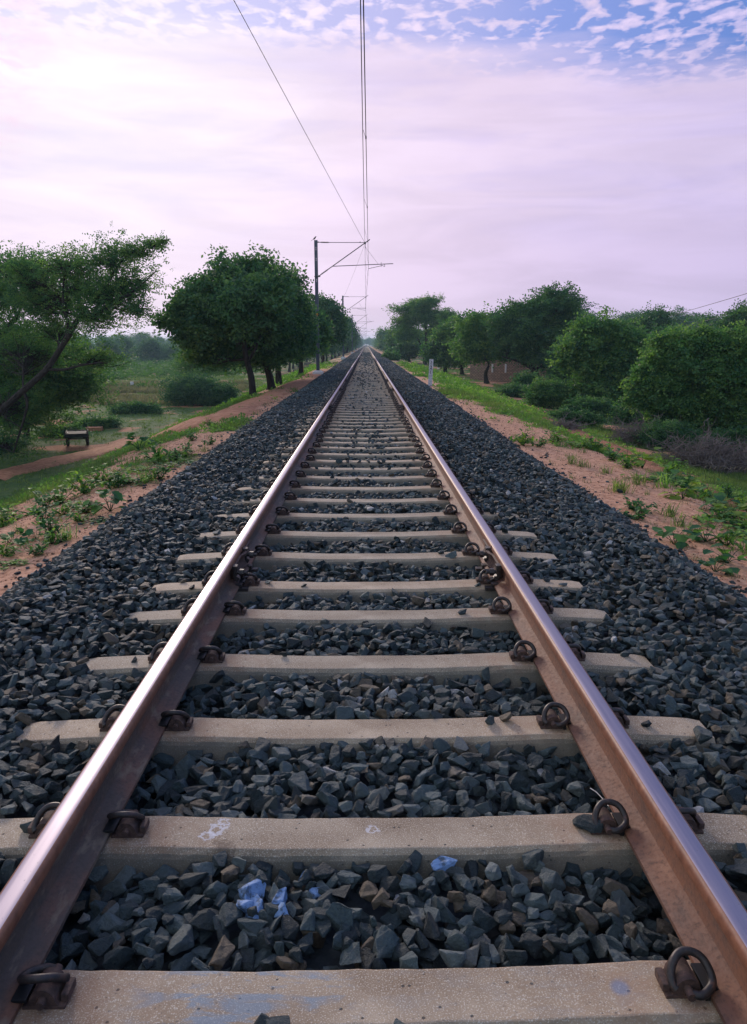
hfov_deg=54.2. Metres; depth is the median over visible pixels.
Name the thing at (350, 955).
ballast stone
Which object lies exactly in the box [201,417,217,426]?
leafy weed
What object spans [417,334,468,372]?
acacia tree
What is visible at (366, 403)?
sleeper
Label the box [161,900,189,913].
ballast stone
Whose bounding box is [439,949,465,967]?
ballast stone
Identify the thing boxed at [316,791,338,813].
ballast stone
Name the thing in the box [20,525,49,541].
broadleaf weed
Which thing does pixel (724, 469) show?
seed head grass
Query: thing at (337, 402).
sleeper
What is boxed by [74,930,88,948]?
ballast stone
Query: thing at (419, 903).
ballast stone
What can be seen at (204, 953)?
ballast stone
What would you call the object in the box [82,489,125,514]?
broadleaf weed
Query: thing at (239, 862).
ballast stone
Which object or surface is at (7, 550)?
leafy weed
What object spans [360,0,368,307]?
catenary wire
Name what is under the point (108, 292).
leaning tree
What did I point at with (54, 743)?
ballast stone
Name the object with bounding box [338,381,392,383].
sleeper
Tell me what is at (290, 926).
ballast stone
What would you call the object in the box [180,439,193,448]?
leafy weed
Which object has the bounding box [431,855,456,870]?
ballast stone
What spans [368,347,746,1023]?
rail
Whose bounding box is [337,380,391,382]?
sleeper
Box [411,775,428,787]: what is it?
ballast stone
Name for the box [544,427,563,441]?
leafy weed
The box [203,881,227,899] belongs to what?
ballast stone
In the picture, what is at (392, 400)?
sleeper
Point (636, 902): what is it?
ballast stone
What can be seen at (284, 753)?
ballast stone
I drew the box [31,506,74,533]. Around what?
leafy weed
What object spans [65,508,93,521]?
leafy weed
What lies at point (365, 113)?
contact wire
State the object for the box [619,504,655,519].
leafy weed
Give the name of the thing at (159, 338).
lineside tree
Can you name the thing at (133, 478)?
creeping weed
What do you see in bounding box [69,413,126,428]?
bush
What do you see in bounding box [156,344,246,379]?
pale green shrub
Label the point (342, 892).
ballast stone
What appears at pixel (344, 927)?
ballast stone
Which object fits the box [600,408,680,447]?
leafless thicket
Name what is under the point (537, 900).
ballast stone
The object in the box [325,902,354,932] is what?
ballast stone
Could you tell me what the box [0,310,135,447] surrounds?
bushy tree
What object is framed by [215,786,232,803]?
ballast stone
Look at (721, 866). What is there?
ballast stone
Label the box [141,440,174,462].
leafy weed
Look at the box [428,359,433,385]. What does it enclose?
kilometre post
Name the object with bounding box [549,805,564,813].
ballast stone
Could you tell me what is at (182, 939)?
ballast stone
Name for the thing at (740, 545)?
grass tuft
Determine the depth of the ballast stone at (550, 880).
2.10 m
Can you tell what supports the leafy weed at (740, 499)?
on the ground at (72, 447)
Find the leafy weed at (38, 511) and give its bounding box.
[26,497,58,520]
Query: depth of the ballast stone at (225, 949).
1.86 m
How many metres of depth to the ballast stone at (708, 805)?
2.43 m
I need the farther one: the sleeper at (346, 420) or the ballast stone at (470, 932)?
the sleeper at (346, 420)
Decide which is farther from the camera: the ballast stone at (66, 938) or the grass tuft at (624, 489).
the grass tuft at (624, 489)
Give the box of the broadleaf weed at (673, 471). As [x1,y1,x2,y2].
[655,469,693,488]
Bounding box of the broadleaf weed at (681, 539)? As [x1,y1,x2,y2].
[652,526,695,548]
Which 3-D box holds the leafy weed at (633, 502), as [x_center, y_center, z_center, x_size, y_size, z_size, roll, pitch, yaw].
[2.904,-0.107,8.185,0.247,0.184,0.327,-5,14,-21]
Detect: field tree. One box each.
[70,335,96,349]
[91,337,130,359]
[114,335,137,359]
[125,334,168,360]
[161,339,179,359]
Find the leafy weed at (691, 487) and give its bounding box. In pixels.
[681,472,706,492]
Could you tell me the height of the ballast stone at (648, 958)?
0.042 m
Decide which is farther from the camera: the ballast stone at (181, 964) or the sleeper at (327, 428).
the sleeper at (327, 428)
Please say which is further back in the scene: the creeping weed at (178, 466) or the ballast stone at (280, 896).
the creeping weed at (178, 466)
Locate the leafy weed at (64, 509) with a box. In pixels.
[50,501,72,514]
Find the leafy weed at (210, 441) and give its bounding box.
[201,434,217,444]
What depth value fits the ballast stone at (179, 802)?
2.57 m
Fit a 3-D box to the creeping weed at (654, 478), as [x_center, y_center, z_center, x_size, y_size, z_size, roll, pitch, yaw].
[4.074,-0.495,10.491,0.800,0.169,0.945,-12,17,-42]
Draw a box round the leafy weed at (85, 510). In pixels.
[71,497,96,514]
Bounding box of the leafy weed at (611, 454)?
[603,444,626,461]
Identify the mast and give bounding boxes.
[312,239,392,373]
[341,295,367,359]
[351,315,370,353]
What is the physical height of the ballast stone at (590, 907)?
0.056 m
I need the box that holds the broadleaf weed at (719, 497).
[693,486,740,511]
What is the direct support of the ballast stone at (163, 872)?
on the ballast at (676, 619)
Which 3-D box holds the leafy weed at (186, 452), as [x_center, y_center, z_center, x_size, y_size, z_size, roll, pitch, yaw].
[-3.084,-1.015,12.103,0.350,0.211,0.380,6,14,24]
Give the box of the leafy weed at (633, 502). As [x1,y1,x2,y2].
[623,494,642,510]
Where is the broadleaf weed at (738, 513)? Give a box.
[712,503,746,519]
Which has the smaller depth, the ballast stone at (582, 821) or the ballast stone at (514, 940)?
the ballast stone at (514, 940)
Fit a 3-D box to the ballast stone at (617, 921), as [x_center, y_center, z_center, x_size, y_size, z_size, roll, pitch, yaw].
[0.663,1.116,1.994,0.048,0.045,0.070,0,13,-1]
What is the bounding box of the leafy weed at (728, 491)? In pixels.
[717,478,745,499]
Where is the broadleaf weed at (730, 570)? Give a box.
[697,555,740,575]
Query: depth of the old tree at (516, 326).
57.66 m
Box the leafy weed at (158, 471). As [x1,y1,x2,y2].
[138,459,171,479]
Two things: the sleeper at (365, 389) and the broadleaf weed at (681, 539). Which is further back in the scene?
the sleeper at (365, 389)
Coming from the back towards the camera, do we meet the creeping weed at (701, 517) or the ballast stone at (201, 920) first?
the creeping weed at (701, 517)
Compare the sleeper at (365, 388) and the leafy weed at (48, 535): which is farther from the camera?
the sleeper at (365, 388)
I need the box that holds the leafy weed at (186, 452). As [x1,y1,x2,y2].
[178,446,194,456]
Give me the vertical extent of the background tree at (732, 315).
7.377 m
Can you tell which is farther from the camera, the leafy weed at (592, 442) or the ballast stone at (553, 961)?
the leafy weed at (592, 442)
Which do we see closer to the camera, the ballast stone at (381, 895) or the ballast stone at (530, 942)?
the ballast stone at (530, 942)
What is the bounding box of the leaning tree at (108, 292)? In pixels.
[0,221,173,465]
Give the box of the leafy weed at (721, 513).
[703,502,739,523]
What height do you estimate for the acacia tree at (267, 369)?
4.915 m
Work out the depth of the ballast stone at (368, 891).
2.08 m
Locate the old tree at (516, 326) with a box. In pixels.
[478,281,589,379]
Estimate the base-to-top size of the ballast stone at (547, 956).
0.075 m
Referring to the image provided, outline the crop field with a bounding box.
[92,357,309,387]
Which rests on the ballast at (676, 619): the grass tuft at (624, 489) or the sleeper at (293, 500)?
the sleeper at (293, 500)
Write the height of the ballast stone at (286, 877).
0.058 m
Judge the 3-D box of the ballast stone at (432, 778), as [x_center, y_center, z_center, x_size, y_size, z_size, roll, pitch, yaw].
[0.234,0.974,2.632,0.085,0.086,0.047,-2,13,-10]
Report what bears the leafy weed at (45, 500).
on the ground at (72, 447)
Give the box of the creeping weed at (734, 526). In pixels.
[706,512,746,531]
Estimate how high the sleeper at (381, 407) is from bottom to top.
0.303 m
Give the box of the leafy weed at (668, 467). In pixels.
[658,456,686,475]
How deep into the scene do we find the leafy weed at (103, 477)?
10.03 m
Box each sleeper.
[0,798,746,894]
[11,946,723,1023]
[15,702,715,776]
[86,640,653,702]
[121,596,611,647]
[153,569,582,608]
[175,542,557,572]
[196,521,536,551]
[211,504,519,529]
[228,490,500,510]
[237,479,467,495]
[250,469,464,486]
[257,461,459,475]
[263,453,466,467]
[269,447,442,459]
[276,441,449,452]
[280,436,433,446]
[286,428,426,437]
[288,432,429,441]
[294,420,420,428]
[295,424,424,432]
[299,417,419,424]
[302,412,414,418]
[304,414,417,421]
[307,407,411,412]
[309,405,409,410]
[310,403,407,408]
[311,409,423,415]
[318,401,406,406]
[320,399,405,404]
[323,396,403,400]
[324,394,402,398]
[325,388,397,391]
[328,389,398,392]
[329,390,399,394]
[329,397,405,402]
[331,393,401,397]
[333,387,396,390]
[333,392,401,395]
[336,386,395,389]
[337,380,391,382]
[337,385,394,388]
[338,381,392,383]
[338,384,394,387]
[339,383,393,386]
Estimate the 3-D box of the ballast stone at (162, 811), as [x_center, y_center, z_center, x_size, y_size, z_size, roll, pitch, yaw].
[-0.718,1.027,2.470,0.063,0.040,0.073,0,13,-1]
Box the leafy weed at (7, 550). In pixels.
[0,536,22,556]
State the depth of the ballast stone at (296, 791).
2.52 m
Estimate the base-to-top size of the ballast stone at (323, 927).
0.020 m
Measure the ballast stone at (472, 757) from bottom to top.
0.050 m
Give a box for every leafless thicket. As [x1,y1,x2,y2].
[544,412,594,430]
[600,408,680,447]
[643,417,746,473]
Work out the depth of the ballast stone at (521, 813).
2.44 m
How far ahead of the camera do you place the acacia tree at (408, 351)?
125.15 m
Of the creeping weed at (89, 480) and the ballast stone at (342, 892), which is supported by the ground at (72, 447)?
the creeping weed at (89, 480)
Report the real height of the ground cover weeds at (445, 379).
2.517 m
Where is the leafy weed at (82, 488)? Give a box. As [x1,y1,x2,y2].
[61,471,103,494]
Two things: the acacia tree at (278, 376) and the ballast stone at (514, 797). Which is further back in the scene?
the acacia tree at (278, 376)
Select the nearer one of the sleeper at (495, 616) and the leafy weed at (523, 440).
the sleeper at (495, 616)
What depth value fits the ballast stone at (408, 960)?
1.82 m
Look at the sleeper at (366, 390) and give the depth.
24.51 m
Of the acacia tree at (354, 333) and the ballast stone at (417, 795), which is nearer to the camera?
the ballast stone at (417, 795)
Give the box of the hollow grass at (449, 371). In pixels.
[425,366,746,494]
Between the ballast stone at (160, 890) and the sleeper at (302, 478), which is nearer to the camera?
the ballast stone at (160, 890)
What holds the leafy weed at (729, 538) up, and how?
on the ground at (72, 447)
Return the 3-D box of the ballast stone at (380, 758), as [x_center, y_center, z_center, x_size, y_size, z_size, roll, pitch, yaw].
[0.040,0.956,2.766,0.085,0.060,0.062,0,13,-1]
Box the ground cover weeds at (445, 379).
[0,359,746,526]
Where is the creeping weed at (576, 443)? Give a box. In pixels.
[563,441,603,448]
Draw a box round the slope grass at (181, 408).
[0,361,325,499]
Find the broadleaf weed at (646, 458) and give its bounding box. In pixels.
[624,446,661,467]
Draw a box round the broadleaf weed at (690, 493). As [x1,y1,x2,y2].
[658,481,702,499]
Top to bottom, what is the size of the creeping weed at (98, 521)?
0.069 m
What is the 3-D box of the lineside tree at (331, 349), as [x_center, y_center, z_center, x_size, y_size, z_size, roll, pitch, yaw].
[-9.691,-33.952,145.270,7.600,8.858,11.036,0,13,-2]
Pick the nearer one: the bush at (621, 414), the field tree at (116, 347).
the bush at (621, 414)
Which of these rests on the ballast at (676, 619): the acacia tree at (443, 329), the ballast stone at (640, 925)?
the ballast stone at (640, 925)
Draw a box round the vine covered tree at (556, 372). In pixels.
[538,328,576,383]
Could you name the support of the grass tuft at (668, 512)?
on the ground at (72, 447)
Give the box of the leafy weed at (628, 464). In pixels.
[614,449,643,468]
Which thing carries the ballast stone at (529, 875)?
on the ballast at (676, 619)
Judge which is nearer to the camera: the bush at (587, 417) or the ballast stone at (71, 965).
the ballast stone at (71, 965)
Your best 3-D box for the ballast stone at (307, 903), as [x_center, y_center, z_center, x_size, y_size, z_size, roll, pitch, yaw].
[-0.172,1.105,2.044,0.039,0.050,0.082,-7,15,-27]
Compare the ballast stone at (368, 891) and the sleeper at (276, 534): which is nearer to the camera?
the ballast stone at (368, 891)
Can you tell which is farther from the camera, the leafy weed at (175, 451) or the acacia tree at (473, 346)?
the acacia tree at (473, 346)
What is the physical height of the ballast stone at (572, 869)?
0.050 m
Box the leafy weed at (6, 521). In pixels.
[0,504,21,527]
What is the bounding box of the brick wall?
[470,359,550,381]
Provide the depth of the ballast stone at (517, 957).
1.84 m
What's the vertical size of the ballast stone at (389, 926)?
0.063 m
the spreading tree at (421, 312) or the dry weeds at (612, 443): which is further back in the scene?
the spreading tree at (421, 312)
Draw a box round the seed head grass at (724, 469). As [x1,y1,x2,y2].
[704,466,746,486]
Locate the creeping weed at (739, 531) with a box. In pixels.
[720,526,746,538]
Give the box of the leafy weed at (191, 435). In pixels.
[186,430,197,440]
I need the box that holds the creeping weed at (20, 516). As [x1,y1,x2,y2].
[0,505,31,523]
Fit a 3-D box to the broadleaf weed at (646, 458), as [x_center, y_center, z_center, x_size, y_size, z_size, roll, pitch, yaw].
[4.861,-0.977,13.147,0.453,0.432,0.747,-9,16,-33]
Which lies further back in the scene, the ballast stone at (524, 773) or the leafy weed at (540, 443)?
the leafy weed at (540, 443)
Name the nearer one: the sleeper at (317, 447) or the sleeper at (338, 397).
the sleeper at (317, 447)
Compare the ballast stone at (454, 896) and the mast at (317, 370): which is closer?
the ballast stone at (454, 896)
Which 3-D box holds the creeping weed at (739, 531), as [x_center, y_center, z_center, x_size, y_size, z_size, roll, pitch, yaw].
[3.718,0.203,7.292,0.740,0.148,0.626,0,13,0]
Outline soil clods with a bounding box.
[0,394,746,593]
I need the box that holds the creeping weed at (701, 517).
[680,510,732,526]
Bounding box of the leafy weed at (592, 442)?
[579,433,610,450]
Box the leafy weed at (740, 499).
[726,490,746,510]
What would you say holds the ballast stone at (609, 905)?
on the ballast stone at (617, 921)
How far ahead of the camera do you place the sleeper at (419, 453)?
10.14 m
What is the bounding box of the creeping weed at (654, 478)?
[621,471,699,485]
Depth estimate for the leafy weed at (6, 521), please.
8.12 m
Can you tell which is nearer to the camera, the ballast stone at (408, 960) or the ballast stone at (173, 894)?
the ballast stone at (408, 960)
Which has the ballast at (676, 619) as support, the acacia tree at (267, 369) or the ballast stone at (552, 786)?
the ballast stone at (552, 786)
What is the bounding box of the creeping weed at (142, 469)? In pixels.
[106,464,173,473]
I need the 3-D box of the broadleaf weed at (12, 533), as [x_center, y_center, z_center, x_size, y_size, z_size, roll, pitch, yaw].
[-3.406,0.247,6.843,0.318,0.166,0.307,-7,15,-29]
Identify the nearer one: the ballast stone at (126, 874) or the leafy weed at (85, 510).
the ballast stone at (126, 874)
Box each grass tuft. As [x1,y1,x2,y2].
[4,523,29,534]
[57,522,79,541]
[134,466,161,483]
[566,451,578,464]
[574,457,591,466]
[598,464,615,473]
[607,479,627,490]
[610,477,637,493]
[626,469,647,485]
[651,471,686,489]
[655,499,684,517]
[669,511,697,527]
[675,521,718,534]
[731,532,746,554]
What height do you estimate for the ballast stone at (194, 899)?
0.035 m
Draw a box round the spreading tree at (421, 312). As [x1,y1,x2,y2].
[385,291,457,364]
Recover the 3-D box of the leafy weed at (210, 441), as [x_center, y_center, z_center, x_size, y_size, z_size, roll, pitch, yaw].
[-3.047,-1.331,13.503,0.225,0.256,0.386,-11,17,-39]
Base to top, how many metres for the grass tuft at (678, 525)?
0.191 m
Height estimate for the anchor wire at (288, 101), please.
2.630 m
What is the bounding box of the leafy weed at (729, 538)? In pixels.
[708,525,741,546]
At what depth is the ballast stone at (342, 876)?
2.14 m
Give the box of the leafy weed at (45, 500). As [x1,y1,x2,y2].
[28,488,58,507]
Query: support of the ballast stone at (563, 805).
on the ballast at (676, 619)
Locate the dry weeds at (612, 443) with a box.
[7,396,746,580]
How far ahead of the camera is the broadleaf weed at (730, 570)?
5.90 m
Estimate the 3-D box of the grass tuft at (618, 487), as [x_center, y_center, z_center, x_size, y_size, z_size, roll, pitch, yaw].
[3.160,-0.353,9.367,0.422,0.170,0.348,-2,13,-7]
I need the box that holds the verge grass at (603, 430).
[1,385,746,578]
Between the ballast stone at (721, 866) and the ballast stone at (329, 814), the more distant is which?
the ballast stone at (329, 814)
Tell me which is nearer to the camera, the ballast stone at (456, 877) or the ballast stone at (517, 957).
the ballast stone at (517, 957)
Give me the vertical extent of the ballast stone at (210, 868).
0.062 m
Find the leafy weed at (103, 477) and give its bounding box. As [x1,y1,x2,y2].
[83,463,124,482]
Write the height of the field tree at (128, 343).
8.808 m
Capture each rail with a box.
[0,347,364,1023]
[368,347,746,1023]
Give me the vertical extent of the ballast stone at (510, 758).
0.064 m
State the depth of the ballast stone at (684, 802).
2.46 m
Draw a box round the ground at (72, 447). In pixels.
[0,345,746,596]
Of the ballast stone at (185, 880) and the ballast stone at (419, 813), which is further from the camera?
the ballast stone at (419, 813)
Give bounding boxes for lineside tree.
[115,334,138,347]
[125,331,156,347]
[156,335,164,345]
[163,336,177,346]
[319,343,341,360]
[320,318,355,360]
[334,325,359,357]
[550,289,601,348]
[609,306,642,322]
[670,305,700,331]
[682,309,723,329]
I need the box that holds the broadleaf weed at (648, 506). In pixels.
[637,501,657,512]
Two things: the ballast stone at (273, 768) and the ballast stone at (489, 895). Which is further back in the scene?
the ballast stone at (273, 768)
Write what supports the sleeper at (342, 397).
on the ballast at (676, 619)
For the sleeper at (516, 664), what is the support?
on the ballast at (676, 619)
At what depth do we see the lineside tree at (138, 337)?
399.31 m
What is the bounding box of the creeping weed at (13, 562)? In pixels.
[0,559,33,570]
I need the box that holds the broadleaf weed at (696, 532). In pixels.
[687,518,733,541]
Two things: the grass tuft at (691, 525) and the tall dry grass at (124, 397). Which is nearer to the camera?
the grass tuft at (691, 525)
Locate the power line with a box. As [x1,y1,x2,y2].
[674,293,746,314]
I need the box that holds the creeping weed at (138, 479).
[113,468,157,485]
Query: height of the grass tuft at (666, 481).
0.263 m
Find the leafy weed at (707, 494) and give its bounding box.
[695,481,716,499]
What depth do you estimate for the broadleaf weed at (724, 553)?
6.22 m
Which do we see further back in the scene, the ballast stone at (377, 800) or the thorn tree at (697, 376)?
the thorn tree at (697, 376)
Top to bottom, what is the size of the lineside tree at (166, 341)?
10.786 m
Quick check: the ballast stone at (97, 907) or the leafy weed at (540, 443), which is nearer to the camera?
the ballast stone at (97, 907)
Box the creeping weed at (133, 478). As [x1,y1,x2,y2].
[111,474,156,486]
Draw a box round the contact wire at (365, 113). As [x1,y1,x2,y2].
[363,0,368,325]
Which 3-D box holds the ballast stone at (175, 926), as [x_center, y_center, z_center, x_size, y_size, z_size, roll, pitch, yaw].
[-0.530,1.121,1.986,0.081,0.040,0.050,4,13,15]
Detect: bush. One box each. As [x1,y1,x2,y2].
[30,418,101,437]
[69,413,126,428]
[105,397,175,414]
[151,368,221,406]
[197,379,240,405]
[381,347,401,360]
[494,381,532,397]
[506,367,544,386]
[519,374,581,408]
[542,406,613,427]
[559,391,617,419]
[604,401,648,425]
[626,416,725,450]
[699,425,746,451]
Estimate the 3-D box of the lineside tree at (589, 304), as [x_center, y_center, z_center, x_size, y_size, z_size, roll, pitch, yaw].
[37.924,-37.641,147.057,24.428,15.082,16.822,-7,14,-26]
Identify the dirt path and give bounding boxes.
[0,369,328,480]
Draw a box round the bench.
[64,429,88,445]
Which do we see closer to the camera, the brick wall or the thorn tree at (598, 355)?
the thorn tree at (598, 355)
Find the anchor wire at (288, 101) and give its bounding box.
[234,1,363,240]
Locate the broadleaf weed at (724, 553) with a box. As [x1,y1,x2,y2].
[703,537,746,562]
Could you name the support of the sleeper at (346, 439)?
on the ballast at (676, 619)
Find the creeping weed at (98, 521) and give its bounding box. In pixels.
[81,514,111,528]
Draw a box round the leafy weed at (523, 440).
[510,426,535,445]
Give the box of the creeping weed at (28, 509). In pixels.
[0,505,42,515]
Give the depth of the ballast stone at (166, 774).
2.68 m
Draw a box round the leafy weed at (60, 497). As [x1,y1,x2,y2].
[48,484,77,505]
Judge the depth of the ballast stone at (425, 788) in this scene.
2.58 m
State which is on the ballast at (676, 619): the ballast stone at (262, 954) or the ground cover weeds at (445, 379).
the ballast stone at (262, 954)
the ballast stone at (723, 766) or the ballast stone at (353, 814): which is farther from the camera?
the ballast stone at (723, 766)
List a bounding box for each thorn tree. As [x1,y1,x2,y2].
[0,240,87,377]
[545,305,654,407]
[611,315,746,432]
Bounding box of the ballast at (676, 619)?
[0,345,746,1023]
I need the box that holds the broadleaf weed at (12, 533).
[0,527,28,544]
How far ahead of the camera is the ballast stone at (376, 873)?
2.14 m
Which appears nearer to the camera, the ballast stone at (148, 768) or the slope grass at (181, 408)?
the ballast stone at (148, 768)
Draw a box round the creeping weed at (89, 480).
[73,468,131,486]
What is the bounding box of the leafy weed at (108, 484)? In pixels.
[96,464,131,489]
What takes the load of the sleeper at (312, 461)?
on the ballast at (676, 619)
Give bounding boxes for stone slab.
[85,427,103,430]
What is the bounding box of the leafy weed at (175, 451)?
[166,446,179,460]
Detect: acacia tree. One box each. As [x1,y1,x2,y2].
[146,240,324,395]
[231,312,320,389]
[275,296,323,384]
[288,301,337,373]
[288,354,319,371]
[305,290,356,362]
[341,315,360,352]
[371,322,391,350]
[380,324,424,359]
[386,341,428,361]
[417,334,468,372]
[424,311,472,374]
[441,301,517,383]
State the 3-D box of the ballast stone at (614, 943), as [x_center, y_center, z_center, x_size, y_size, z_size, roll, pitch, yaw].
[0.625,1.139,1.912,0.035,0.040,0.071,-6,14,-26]
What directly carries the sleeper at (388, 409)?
on the ballast at (676, 619)
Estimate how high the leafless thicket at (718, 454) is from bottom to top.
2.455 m
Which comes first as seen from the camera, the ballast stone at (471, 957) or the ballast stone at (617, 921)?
the ballast stone at (471, 957)
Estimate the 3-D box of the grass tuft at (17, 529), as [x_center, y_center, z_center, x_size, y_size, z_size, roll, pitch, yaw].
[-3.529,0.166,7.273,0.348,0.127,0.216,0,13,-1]
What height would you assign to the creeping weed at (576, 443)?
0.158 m
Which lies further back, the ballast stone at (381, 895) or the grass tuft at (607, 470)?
the grass tuft at (607, 470)
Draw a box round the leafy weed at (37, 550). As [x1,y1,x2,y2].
[15,537,48,555]
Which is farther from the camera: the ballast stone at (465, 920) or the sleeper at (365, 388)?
the sleeper at (365, 388)
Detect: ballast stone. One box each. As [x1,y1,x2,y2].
[0,760,10,773]
[0,859,17,890]
[18,760,39,771]
[46,734,59,751]
[58,942,85,963]
[59,932,73,951]
[65,959,75,969]
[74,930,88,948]
[76,891,90,910]
[78,950,97,970]
[87,935,114,956]
[89,900,107,918]
[96,912,124,933]
[102,879,126,898]
[114,865,135,889]
[119,899,138,922]
[121,924,133,939]
[131,927,149,946]
[134,942,156,957]
[137,963,144,970]
[138,875,159,893]
[143,764,151,773]
[145,904,164,922]
[145,953,163,970]
[149,935,168,952]
[151,864,178,883]
[153,807,172,815]
[153,883,171,900]
[155,779,179,802]
[159,769,175,779]
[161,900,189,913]
[162,887,184,904]
[165,914,184,934]
[167,915,193,955]
[170,951,198,970]
[171,883,185,893]
[173,794,186,805]
[175,754,195,778]
[178,872,208,888]
[183,784,208,796]
[184,894,203,910]
[189,908,218,931]
[191,946,212,962]
[191,957,209,970]
[192,862,216,875]
[199,772,216,787]
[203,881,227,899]
[207,935,234,970]
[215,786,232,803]
[217,902,242,929]
[221,864,239,883]
[226,787,247,804]
[230,936,239,954]
[232,856,246,873]
[236,900,253,913]
[237,873,255,889]
[237,917,267,934]
[238,878,265,899]
[238,948,272,971]
[245,893,263,918]
[246,750,268,761]
[253,794,273,815]
[254,737,269,751]
[254,867,271,885]
[261,796,280,812]
[268,755,275,770]
[268,807,294,818]
[269,909,287,932]
[271,747,290,760]
[271,887,286,918]
[273,902,288,917]
[273,927,285,941]
[274,876,289,888]
[276,956,298,970]
[278,869,290,891]
[281,914,299,940]
[288,771,311,790]
[291,785,304,807]
[297,932,313,945]
[300,898,318,911]
[300,908,314,931]
[309,887,320,899]
[315,918,331,937]
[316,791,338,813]
[317,889,337,906]
[324,809,340,817]
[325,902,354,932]
[327,869,338,888]
[331,885,351,899]
[332,930,343,949]
[333,923,349,951]
[337,870,361,888]
[339,942,361,965]
[341,936,360,952]
[347,811,359,817]
[350,919,360,937]
[351,908,361,920]
[358,911,369,923]
[359,881,378,901]
[359,922,375,944]
[367,864,388,882]
[368,793,383,817]
[372,887,389,909]
[372,925,399,958]
[373,924,393,937]
[376,922,402,942]
[378,754,390,762]
[379,876,400,892]
[380,910,401,930]
[382,804,403,816]
[389,896,407,913]
[391,942,409,961]
[399,950,418,968]
[402,928,416,946]
[406,811,418,817]
[406,905,425,925]
[407,894,425,907]
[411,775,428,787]
[411,788,424,804]
[412,784,436,792]
[413,769,428,788]
[415,916,437,932]
[416,809,424,817]
[423,912,440,939]
[428,774,446,786]
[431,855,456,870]
[432,895,457,923]
[433,955,444,968]
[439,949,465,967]
[441,787,456,804]
[445,917,460,930]
[445,929,469,950]
[447,890,465,902]
[448,755,472,769]
[452,873,469,892]
[456,790,468,806]
[458,915,478,927]
[460,922,484,944]
[461,752,482,763]
[461,893,483,911]
[461,940,479,967]
[463,860,478,878]
[463,888,481,896]
[470,933,490,959]
[472,906,498,933]
[473,774,486,783]
[477,956,491,967]
[480,884,496,906]
[480,889,505,906]
[490,899,512,912]
[491,760,509,775]
[493,909,512,924]
[498,753,518,764]
[498,812,512,815]
[498,920,515,935]
[503,949,527,966]
[507,772,528,793]
[508,933,523,949]
[510,791,525,809]
[513,811,532,814]
[515,764,531,777]
[516,793,534,812]
[519,870,535,888]
[519,930,542,957]
[521,919,553,934]
[522,849,543,869]
[523,892,548,910]
[526,754,543,768]
[530,781,558,791]
[539,867,565,896]
[541,769,554,782]
[541,934,558,961]
[544,955,558,965]
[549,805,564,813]
[557,952,573,964]
[559,802,570,813]
[561,903,579,923]
[563,862,581,880]
[563,927,589,952]
[564,893,584,906]
[566,781,584,796]
[571,789,597,799]
[572,814,603,832]
[574,803,591,812]
[575,907,598,933]
[583,901,601,914]
[587,776,595,785]
[591,934,609,957]
[593,912,610,927]
[595,879,605,899]
[602,877,629,896]
[602,899,619,916]
[604,934,623,951]
[608,912,624,932]
[608,949,631,961]
[610,889,637,922]
[631,895,652,913]
[631,937,648,955]
[636,922,643,932]
[636,929,652,948]
[636,956,664,960]
[647,895,662,916]
[648,941,661,955]
[668,934,682,950]
[669,755,698,772]
[676,794,692,807]
[677,768,694,781]
[697,798,719,811]
[701,787,721,801]
[707,759,730,774]
[713,860,725,872]
[726,786,743,806]
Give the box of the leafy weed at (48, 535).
[37,527,72,544]
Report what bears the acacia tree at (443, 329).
on the ground at (72, 447)
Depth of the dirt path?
28.88 m
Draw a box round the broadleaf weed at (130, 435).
[124,432,159,449]
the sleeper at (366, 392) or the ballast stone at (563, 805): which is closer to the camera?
the ballast stone at (563, 805)
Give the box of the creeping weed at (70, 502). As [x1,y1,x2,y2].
[62,500,105,508]
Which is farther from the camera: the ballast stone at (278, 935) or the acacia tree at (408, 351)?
the acacia tree at (408, 351)
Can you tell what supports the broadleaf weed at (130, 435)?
on the ground at (72, 447)
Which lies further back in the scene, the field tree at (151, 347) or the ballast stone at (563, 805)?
the field tree at (151, 347)
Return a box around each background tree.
[579,309,596,319]
[621,300,685,333]
[642,316,688,340]
[712,298,746,329]
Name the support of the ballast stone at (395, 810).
on the ballast stone at (377, 800)
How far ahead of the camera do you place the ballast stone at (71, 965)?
1.87 m
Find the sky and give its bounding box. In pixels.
[0,0,746,344]
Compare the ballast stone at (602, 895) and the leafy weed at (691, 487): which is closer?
the ballast stone at (602, 895)
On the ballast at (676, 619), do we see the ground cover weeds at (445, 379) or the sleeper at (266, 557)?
the sleeper at (266, 557)
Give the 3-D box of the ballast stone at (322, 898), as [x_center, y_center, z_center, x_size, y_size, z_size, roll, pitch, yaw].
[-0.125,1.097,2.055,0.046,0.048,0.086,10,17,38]
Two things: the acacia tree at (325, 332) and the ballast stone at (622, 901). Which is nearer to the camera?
the ballast stone at (622, 901)
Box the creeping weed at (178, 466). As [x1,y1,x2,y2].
[150,455,193,467]
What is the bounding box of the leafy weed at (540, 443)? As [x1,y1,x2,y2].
[528,436,549,446]
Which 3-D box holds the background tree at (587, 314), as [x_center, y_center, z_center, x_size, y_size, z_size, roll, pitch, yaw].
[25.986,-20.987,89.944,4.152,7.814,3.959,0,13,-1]
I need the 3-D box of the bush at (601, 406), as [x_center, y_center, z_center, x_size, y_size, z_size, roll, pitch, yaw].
[10.005,-4.788,33.579,2.922,1.531,1.973,0,13,-1]
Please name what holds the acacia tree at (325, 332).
on the ground at (72, 447)
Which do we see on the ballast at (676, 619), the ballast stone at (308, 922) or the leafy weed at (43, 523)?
the ballast stone at (308, 922)
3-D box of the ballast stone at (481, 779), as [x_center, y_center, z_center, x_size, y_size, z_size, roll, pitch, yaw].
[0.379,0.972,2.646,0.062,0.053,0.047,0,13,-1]
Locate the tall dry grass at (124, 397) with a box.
[76,378,248,405]

